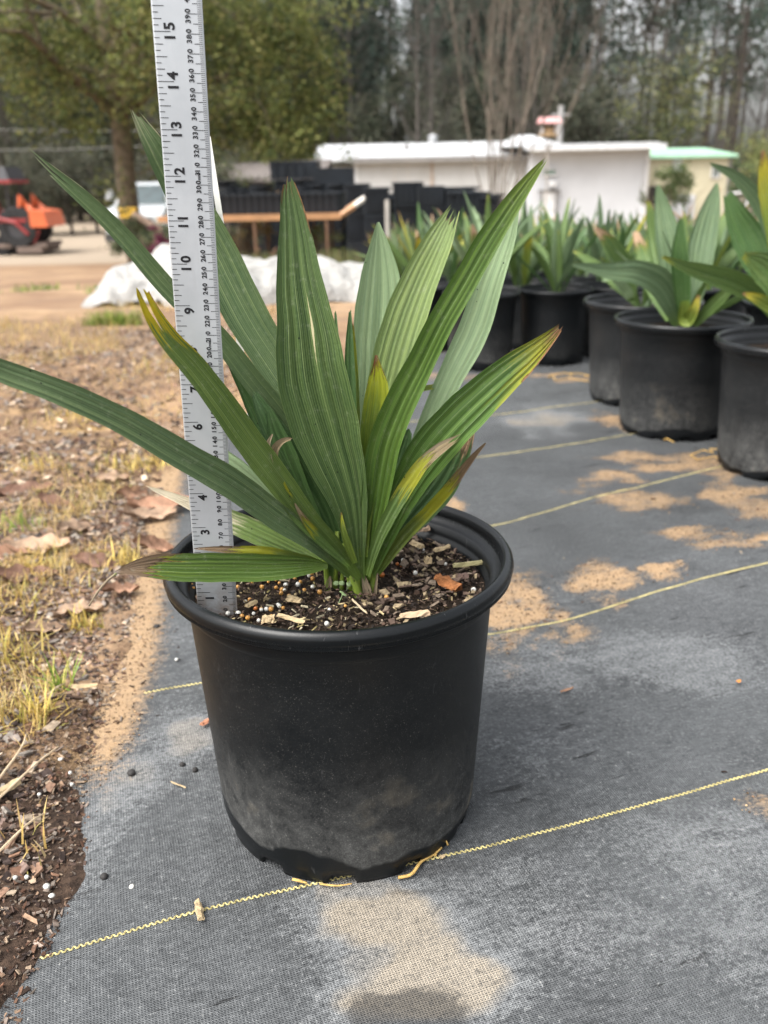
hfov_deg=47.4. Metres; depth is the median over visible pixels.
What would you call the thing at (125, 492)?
dead leaf
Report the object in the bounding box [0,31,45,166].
bare tree
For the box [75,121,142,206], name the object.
evergreen tree
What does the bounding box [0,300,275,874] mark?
dry grass
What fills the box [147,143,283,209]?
shrub
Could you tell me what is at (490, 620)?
sand grains
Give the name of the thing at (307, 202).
black pot
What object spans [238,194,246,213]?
black pot
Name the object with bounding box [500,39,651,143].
evergreen tree
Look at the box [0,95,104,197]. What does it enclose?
evergreen tree
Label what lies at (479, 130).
evergreen tree
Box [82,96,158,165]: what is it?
evergreen tree
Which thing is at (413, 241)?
potted palm
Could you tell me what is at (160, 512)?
dead leaf
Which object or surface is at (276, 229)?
pot stack
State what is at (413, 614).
wood chip
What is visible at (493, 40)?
pine tree
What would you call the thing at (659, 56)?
bare tree
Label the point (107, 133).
evergreen tree
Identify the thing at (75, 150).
evergreen tree
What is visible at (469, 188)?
pot stack
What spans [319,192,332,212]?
black pot
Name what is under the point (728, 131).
bare tree
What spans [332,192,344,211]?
black pot
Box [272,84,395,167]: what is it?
evergreen tree
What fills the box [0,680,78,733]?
grass tuft
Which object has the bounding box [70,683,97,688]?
wood splinter
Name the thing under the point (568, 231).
potted palm
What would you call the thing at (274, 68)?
pine tree
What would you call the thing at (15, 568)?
dead leaf
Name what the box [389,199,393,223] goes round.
pot stack
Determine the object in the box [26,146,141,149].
cable
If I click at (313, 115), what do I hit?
bare tree
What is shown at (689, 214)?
potted palm
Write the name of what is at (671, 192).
tree
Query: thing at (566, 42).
pine tree
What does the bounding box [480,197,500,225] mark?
pot stack
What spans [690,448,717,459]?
dead root
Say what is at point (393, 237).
potted palm
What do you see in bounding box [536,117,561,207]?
bird feeder
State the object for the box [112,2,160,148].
bare tree
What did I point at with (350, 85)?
bare tree
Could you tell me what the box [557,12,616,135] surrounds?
pine tree
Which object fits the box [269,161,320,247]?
tray pile
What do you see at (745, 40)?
pine tree
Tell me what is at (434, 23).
pine tree
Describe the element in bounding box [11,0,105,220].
pine tree
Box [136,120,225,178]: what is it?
evergreen tree
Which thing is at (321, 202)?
black pot
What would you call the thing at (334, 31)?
pine tree
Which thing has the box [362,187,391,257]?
tray pile
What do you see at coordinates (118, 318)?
grass tuft
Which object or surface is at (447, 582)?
bark stick
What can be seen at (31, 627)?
dead leaf
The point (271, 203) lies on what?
black pot
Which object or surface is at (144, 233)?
shrub
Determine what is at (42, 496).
dead leaf
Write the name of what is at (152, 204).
pickup truck
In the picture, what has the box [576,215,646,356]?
potted palm
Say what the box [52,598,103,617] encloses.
dead leaf
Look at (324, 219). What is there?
pot stack
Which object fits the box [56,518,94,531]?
dead leaf
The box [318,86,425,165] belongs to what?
evergreen tree
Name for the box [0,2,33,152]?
pine tree
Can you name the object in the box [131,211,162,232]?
timber
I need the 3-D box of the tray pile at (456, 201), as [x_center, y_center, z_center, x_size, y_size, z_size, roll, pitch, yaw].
[1.196,-4.389,13.537,0.533,1.092,0.880,-1,21,0]
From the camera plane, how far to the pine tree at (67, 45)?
59.16 m
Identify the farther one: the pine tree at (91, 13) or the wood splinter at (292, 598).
the pine tree at (91, 13)
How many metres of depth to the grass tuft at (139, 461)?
1.69 m
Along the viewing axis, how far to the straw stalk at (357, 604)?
0.66 m
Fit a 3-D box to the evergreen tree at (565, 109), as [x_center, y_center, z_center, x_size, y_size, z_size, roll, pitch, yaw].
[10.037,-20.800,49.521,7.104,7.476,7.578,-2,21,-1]
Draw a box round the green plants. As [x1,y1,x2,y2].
[0,247,365,293]
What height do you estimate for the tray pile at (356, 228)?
1.312 m
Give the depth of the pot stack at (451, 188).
14.38 m
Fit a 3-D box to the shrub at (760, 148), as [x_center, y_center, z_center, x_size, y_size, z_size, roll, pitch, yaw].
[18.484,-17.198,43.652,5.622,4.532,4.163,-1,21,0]
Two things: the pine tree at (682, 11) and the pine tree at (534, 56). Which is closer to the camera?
the pine tree at (682, 11)
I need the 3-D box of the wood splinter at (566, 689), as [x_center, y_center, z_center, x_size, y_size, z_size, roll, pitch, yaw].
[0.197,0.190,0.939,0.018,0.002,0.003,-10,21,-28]
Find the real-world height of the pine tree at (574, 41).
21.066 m
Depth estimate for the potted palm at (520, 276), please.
2.86 m
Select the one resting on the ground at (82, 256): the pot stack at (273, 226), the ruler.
the pot stack at (273, 226)
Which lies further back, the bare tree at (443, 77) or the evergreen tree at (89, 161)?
the bare tree at (443, 77)
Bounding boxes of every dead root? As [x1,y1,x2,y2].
[548,372,588,381]
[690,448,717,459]
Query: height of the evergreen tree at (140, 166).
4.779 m
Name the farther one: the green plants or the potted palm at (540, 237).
the green plants
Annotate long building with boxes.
[314,134,528,221]
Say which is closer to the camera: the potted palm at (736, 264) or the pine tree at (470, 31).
the potted palm at (736, 264)
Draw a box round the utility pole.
[551,105,569,142]
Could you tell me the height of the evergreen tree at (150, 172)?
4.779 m
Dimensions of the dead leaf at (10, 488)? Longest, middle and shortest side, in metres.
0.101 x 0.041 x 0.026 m
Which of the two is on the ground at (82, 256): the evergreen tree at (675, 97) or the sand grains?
the evergreen tree at (675, 97)
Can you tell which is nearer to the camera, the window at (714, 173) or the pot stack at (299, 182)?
the pot stack at (299, 182)
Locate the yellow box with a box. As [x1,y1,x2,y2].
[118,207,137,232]
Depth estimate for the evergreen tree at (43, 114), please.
47.55 m
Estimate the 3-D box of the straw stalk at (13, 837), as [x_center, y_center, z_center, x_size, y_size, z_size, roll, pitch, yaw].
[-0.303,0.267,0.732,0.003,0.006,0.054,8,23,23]
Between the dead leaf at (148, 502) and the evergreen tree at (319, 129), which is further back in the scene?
the evergreen tree at (319, 129)
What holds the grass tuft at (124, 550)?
on the ground at (82, 256)
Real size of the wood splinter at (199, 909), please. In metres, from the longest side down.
0.021 x 0.007 x 0.004 m
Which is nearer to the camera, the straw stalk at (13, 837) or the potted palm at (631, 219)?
the straw stalk at (13, 837)
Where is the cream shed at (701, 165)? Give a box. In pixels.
[645,148,738,219]
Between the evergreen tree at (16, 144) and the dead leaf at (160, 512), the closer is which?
the dead leaf at (160, 512)
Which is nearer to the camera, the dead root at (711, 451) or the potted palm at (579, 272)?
the dead root at (711, 451)
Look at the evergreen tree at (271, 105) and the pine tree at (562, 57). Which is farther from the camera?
the pine tree at (562, 57)
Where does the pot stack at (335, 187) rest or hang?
on the ground at (82, 256)
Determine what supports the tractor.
on the ground at (82, 256)
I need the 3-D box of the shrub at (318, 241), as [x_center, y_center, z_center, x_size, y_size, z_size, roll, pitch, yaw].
[-0.732,-3.128,10.129,0.706,0.801,0.577,15,26,36]
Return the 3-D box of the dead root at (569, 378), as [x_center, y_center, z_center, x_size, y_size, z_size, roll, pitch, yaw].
[0.506,-0.369,2.384,0.123,0.006,0.112,-1,21,0]
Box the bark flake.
[456,572,468,579]
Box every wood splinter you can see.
[0,778,20,794]
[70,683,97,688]
[194,898,204,920]
[199,718,208,725]
[244,600,257,607]
[261,614,275,623]
[285,594,302,602]
[409,539,424,548]
[417,525,429,532]
[423,556,431,564]
[433,544,449,551]
[560,687,573,691]
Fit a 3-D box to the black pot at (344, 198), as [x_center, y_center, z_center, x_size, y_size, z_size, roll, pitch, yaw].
[-0.514,-3.469,9.750,0.200,0.200,0.200,-1,21,0]
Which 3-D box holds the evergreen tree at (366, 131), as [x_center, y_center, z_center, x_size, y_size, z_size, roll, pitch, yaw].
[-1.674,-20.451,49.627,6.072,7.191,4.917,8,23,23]
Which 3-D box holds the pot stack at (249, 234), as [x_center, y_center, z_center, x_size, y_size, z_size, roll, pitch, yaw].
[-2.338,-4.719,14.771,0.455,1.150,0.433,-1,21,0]
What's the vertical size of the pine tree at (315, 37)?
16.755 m
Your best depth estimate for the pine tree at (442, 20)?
52.50 m
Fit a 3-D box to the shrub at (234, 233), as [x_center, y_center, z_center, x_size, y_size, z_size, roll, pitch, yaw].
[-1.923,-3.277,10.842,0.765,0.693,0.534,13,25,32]
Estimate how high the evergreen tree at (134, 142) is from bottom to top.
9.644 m
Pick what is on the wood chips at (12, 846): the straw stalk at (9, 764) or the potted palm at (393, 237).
the straw stalk at (9, 764)
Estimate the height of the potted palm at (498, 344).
0.490 m
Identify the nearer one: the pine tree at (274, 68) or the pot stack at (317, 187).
the pot stack at (317, 187)
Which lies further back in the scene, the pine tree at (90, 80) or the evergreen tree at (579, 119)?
the pine tree at (90, 80)
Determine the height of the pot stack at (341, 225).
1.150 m
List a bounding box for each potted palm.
[0,110,561,886]
[350,215,428,274]
[368,221,406,248]
[371,211,451,277]
[372,202,481,351]
[397,208,463,281]
[421,210,467,276]
[433,192,549,371]
[456,206,520,279]
[483,200,580,349]
[506,216,540,276]
[515,197,609,365]
[521,207,546,275]
[533,200,597,283]
[551,204,597,276]
[570,197,638,283]
[572,182,754,441]
[572,226,704,405]
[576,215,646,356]
[616,211,647,259]
[633,205,692,231]
[661,150,767,480]
[673,211,753,270]
[682,186,748,313]
[726,223,747,274]
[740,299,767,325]
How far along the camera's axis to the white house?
38.46 m
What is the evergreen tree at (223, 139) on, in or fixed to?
on the ground at (82, 256)
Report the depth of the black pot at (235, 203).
9.21 m
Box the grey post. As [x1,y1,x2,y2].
[385,200,389,239]
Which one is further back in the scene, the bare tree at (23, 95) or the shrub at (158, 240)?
the bare tree at (23, 95)
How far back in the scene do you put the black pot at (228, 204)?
9.21 m
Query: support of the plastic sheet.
on the ground at (82, 256)
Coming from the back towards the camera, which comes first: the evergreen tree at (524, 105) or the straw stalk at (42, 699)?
the evergreen tree at (524, 105)
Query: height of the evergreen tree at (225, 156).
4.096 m
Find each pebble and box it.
[100,872,107,879]
[127,769,135,776]
[192,767,197,772]
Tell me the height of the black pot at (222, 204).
0.200 m
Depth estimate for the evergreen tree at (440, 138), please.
44.35 m
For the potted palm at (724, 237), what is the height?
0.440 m
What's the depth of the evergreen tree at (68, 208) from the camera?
38.34 m
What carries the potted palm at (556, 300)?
on the ground cloth
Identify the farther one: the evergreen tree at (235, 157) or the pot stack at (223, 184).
the evergreen tree at (235, 157)
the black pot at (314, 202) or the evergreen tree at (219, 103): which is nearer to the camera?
the black pot at (314, 202)
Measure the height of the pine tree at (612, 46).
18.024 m
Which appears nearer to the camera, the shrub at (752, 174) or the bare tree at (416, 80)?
the shrub at (752, 174)
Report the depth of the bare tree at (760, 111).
51.82 m
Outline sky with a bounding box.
[2,0,767,177]
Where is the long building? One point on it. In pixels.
(445, 164)
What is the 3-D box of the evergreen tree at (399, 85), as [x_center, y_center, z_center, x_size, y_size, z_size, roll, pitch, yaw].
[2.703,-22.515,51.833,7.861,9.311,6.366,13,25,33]
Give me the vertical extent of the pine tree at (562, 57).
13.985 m
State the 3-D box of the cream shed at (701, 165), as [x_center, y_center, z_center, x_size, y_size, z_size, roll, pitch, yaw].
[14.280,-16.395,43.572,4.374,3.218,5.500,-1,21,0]
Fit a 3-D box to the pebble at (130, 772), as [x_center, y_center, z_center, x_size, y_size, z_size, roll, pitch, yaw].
[-0.238,0.246,0.823,0.008,0.006,0.008,-16,29,-6]
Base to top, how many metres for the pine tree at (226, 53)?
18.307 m
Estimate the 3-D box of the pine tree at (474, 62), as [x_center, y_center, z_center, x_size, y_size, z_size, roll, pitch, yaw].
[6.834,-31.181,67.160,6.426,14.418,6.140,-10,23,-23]
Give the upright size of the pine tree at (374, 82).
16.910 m
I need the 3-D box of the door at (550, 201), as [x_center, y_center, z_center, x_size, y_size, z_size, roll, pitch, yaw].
[7.289,-13.448,38.766,0.580,1.371,0.090,-1,21,0]
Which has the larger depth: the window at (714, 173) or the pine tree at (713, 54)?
the pine tree at (713, 54)
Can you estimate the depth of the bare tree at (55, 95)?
50.37 m
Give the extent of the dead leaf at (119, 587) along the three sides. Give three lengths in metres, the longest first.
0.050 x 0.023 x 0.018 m
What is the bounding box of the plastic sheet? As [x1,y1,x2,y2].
[81,243,363,306]
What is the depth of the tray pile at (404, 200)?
13.40 m
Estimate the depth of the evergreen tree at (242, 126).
45.63 m
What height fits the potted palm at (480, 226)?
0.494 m
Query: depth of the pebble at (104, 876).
0.70 m
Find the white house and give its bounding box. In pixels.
[499,135,666,224]
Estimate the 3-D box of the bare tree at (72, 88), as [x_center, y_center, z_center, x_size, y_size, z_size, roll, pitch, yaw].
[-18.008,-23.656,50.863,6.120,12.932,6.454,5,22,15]
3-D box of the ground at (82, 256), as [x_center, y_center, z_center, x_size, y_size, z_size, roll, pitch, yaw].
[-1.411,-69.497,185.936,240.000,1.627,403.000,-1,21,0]
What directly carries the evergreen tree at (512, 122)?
on the ground at (82, 256)
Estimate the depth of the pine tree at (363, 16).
55.80 m
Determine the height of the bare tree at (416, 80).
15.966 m
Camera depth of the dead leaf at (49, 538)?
1.32 m
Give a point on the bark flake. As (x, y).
(464, 575)
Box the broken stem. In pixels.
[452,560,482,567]
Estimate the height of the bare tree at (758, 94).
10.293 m
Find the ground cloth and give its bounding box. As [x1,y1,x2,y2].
[0,350,767,1023]
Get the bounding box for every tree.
[0,0,34,156]
[0,0,58,200]
[0,0,385,263]
[0,1,34,199]
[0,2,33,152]
[0,8,71,153]
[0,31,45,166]
[0,43,113,224]
[0,79,61,154]
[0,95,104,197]
[0,121,86,208]
[0,125,42,207]
[0,133,65,208]
[0,135,41,208]
[3,1,79,220]
[10,138,104,234]
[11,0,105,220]
[22,1,94,213]
[32,1,105,214]
[33,104,106,196]
[35,7,102,220]
[36,131,116,232]
[57,0,148,81]
[57,97,142,204]
[65,0,107,207]
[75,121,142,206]
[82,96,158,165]
[84,0,155,78]
[86,120,160,189]
[86,131,159,203]
[91,71,206,162]
[108,147,156,185]
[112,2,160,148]
[131,34,222,131]
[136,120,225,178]
[146,71,256,162]
[149,93,278,162]
[207,0,344,160]
[207,80,304,161]
[209,0,256,103]
[211,0,246,156]
[213,135,243,206]
[214,141,259,163]
[221,80,300,158]
[246,0,349,160]
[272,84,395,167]
[278,0,390,167]
[280,0,365,151]
[281,92,356,160]
[289,53,359,132]
[293,55,337,151]
[301,77,401,167]
[311,0,389,127]
[313,0,400,116]
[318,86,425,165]
[321,1,380,143]
[333,0,396,115]
[342,0,427,143]
[342,28,408,142]
[353,0,456,143]
[373,40,483,142]
[375,0,491,126]
[379,0,462,128]
[392,0,490,101]
[397,0,504,142]
[399,25,482,140]
[401,50,510,141]
[405,87,505,142]
[408,0,467,98]
[412,0,514,140]
[418,28,495,141]
[435,0,520,101]
[436,1,510,82]
[439,0,628,212]
[443,104,530,141]
[444,0,530,102]
[447,3,499,122]
[457,1,552,91]
[458,0,560,137]
[460,62,568,141]
[466,0,555,139]
[480,4,587,140]
[487,58,606,139]
[490,0,603,127]
[495,0,594,104]
[495,1,571,110]
[495,26,531,106]
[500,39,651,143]
[503,67,627,143]
[518,0,602,113]
[540,47,599,143]
[543,0,652,135]
[543,6,602,130]
[545,63,673,146]
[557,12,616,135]
[558,0,636,99]
[558,0,660,137]
[587,0,682,141]
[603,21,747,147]
[605,0,730,139]
[613,0,708,144]
[634,10,719,147]
[637,157,723,216]
[655,0,767,147]
[662,2,763,147]
[669,0,767,188]
[701,1,767,186]
[703,0,767,205]
[725,0,767,143]
[743,30,767,145]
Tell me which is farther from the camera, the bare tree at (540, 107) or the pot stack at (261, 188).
the bare tree at (540, 107)
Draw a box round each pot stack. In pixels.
[213,180,241,249]
[219,184,240,232]
[233,223,259,255]
[237,188,260,248]
[249,185,275,257]
[260,220,278,248]
[271,222,279,254]
[286,179,311,227]
[297,182,316,230]
[308,184,330,256]
[315,187,333,235]
[325,184,346,257]
[334,219,347,240]
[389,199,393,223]
[443,187,459,205]
[459,186,479,190]
[480,191,491,217]
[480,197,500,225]
[483,194,504,222]
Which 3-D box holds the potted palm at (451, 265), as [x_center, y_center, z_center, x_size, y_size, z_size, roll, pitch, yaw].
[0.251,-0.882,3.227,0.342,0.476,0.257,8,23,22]
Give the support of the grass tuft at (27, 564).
on the ground at (82, 256)
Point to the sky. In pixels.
(765, 107)
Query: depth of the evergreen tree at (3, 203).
37.13 m
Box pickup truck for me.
[105,182,168,247]
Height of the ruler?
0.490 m
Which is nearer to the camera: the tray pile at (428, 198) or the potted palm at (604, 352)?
the potted palm at (604, 352)
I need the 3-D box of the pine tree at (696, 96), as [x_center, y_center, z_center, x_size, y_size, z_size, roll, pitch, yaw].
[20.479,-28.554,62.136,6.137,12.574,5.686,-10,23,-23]
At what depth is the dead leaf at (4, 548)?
1.29 m
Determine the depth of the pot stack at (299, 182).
14.36 m
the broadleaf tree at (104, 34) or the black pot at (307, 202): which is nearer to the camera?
the black pot at (307, 202)
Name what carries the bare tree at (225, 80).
on the ground at (82, 256)
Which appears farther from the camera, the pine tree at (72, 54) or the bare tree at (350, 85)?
the pine tree at (72, 54)
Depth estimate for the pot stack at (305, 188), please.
15.11 m
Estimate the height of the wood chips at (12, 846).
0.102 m
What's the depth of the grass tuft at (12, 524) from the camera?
1.40 m
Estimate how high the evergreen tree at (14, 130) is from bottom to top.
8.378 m
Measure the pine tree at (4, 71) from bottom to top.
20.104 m
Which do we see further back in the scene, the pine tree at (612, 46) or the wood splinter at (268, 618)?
the pine tree at (612, 46)
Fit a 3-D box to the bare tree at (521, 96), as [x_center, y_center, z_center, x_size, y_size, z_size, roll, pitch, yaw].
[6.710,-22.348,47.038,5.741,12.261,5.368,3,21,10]
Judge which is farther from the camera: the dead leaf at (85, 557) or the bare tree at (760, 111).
the bare tree at (760, 111)
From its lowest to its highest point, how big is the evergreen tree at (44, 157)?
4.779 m
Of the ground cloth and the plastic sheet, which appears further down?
the ground cloth
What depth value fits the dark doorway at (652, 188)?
41.33 m
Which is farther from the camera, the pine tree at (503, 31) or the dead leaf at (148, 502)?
the pine tree at (503, 31)
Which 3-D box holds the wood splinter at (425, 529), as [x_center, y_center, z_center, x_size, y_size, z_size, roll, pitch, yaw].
[0.034,0.015,0.794,0.016,0.005,0.006,-8,22,-22]
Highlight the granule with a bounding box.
[43,883,49,888]
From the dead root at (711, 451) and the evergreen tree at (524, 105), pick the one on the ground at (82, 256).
the evergreen tree at (524, 105)
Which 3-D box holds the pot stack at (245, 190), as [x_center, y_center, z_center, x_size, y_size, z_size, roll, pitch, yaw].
[-2.350,-5.034,15.508,0.475,1.320,0.451,-1,21,0]
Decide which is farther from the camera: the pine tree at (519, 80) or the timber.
the pine tree at (519, 80)
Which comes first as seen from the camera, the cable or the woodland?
the cable
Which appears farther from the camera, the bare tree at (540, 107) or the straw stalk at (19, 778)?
the bare tree at (540, 107)
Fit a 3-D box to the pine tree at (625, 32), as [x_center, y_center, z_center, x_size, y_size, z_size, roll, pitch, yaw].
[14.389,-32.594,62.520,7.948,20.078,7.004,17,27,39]
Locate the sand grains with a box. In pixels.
[74,410,767,812]
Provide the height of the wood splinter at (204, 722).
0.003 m
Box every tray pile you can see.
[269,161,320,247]
[311,167,354,246]
[344,183,370,261]
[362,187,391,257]
[391,182,422,235]
[416,185,445,230]
[444,190,481,229]
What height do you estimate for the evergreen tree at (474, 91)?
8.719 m
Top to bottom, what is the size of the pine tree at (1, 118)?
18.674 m
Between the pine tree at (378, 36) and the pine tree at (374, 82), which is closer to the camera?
the pine tree at (374, 82)
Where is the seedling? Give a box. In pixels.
[333,581,344,589]
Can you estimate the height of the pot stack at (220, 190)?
1.405 m
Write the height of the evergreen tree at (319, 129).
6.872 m
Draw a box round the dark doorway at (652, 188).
[648,186,655,203]
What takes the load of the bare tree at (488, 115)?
on the ground at (82, 256)
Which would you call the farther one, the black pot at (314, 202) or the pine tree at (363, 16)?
the pine tree at (363, 16)
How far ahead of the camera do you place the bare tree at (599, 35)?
47.97 m
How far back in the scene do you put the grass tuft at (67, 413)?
2.04 m
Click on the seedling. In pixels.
(339, 583)
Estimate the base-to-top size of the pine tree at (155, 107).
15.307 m
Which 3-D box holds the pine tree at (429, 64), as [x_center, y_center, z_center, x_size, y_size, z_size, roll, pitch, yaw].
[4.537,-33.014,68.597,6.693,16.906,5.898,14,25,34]
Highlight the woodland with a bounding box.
[2,0,767,216]
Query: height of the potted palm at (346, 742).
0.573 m
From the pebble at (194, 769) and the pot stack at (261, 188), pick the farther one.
the pot stack at (261, 188)
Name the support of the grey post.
on the ground at (82, 256)
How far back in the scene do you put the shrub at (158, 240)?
14.77 m
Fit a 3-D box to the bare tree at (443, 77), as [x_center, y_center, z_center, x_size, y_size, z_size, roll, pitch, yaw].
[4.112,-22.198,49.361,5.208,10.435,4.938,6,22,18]
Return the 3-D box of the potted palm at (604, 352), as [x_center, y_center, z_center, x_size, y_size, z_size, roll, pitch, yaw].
[0.609,-0.474,2.090,0.298,0.414,0.296,-1,21,0]
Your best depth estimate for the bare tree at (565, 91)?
46.54 m
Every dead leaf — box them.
[0,480,51,496]
[0,543,27,557]
[0,563,56,583]
[4,533,69,554]
[22,618,63,633]
[37,491,74,508]
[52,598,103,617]
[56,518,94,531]
[69,552,118,568]
[93,470,129,481]
[102,581,138,592]
[115,485,147,499]
[123,506,175,518]
[127,492,188,508]
[132,534,173,551]
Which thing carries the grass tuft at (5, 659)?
on the ground at (82, 256)
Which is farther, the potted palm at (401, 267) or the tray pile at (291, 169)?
the tray pile at (291, 169)
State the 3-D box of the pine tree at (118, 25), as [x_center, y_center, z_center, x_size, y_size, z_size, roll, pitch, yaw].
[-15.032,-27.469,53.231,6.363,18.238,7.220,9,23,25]
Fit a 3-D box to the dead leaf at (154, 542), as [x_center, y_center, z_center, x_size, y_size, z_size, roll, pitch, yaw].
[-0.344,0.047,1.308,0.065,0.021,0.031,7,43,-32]
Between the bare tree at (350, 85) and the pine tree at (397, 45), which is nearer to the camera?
the bare tree at (350, 85)
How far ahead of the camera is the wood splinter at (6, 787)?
0.79 m
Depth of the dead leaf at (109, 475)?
1.61 m
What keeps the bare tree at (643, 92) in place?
on the ground at (82, 256)
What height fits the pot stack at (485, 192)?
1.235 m
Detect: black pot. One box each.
[213,194,225,214]
[220,194,232,214]
[231,194,239,213]
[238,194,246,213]
[245,194,253,213]
[253,193,265,213]
[260,193,272,213]
[266,193,275,213]
[269,193,280,213]
[303,192,315,212]
[310,192,318,212]
[314,192,324,212]
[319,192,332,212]
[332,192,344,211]
[333,191,346,209]
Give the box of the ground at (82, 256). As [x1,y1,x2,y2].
[0,184,754,1008]
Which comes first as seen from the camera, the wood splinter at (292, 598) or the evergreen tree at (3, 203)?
the wood splinter at (292, 598)
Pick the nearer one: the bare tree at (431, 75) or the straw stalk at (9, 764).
the straw stalk at (9, 764)
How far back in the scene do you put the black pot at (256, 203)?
9.21 m
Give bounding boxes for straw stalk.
[0,733,26,777]
[0,746,58,797]
[0,812,45,851]
[36,683,65,704]
[351,598,367,613]
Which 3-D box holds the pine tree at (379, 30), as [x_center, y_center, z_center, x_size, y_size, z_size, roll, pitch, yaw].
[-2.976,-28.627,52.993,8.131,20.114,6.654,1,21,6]
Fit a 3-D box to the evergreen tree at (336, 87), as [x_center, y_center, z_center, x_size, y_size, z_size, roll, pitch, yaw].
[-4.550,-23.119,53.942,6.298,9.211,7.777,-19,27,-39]
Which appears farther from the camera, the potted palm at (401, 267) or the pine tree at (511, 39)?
the pine tree at (511, 39)
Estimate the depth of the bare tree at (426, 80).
45.89 m
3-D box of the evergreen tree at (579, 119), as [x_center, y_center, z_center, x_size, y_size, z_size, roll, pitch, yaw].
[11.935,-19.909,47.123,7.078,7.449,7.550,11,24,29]
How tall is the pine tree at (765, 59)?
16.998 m
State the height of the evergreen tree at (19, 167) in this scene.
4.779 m
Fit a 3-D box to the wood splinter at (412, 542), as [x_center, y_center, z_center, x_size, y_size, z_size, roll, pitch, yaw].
[0.029,0.028,0.768,0.006,0.004,0.017,-17,28,-36]
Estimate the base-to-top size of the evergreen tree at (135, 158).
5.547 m
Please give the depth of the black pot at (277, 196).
9.20 m
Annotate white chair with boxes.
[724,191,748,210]
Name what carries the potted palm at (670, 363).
on the ground cloth
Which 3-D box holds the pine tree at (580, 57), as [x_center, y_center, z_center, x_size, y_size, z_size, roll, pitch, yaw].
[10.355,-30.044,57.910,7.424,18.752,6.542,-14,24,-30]
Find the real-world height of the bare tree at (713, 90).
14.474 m
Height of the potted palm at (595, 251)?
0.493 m
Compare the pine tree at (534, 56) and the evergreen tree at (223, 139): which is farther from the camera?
the pine tree at (534, 56)
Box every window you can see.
[542,168,556,175]
[710,167,719,177]
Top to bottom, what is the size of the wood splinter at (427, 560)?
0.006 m
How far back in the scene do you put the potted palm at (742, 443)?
1.54 m
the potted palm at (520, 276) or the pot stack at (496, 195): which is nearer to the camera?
the potted palm at (520, 276)
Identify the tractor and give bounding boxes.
[0,166,64,255]
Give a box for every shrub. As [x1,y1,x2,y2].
[100,202,168,256]
[139,223,168,254]
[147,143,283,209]
[227,221,263,253]
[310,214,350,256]
[693,120,767,212]
[722,157,758,220]
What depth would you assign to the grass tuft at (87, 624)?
1.08 m
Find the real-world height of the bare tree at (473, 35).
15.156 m
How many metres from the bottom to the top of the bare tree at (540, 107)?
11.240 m
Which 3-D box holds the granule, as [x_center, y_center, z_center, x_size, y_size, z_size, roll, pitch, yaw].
[-0.263,0.292,0.682,0.006,0.003,0.006,-9,33,-34]
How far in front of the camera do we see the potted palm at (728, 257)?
2.29 m
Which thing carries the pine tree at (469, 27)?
on the ground at (82, 256)
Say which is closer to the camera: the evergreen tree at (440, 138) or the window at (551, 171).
the window at (551, 171)
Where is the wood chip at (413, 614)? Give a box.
[399,609,429,617]
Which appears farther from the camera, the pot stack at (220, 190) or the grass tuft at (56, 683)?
the pot stack at (220, 190)
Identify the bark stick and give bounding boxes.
[434,573,461,590]
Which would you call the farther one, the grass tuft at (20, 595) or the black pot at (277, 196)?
the black pot at (277, 196)
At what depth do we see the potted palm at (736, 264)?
3.20 m
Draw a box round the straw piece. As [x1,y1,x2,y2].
[276,613,304,623]
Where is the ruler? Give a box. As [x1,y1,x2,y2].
[151,0,236,616]
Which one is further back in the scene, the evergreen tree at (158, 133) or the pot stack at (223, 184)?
the evergreen tree at (158, 133)
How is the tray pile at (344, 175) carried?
on the ground at (82, 256)
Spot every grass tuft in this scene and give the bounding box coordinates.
[0,445,88,474]
[0,505,46,532]
[0,576,41,616]
[0,610,64,677]
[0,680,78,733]
[23,549,72,575]
[31,651,85,691]
[41,405,89,425]
[65,303,146,326]
[66,597,104,635]
[84,535,146,575]
[92,448,169,473]
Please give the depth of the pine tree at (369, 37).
65.15 m
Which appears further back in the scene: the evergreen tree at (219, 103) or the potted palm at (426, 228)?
the evergreen tree at (219, 103)
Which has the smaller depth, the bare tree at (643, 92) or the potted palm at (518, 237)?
the potted palm at (518, 237)
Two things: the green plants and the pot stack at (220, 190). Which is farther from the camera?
the pot stack at (220, 190)
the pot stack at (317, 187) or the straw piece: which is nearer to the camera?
the straw piece
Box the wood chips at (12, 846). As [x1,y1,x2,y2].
[0,326,248,1023]
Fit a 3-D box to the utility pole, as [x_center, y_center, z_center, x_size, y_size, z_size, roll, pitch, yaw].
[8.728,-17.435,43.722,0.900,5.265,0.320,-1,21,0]
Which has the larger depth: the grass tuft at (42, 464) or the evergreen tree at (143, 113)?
the evergreen tree at (143, 113)
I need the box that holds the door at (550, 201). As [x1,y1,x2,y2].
[542,192,555,218]

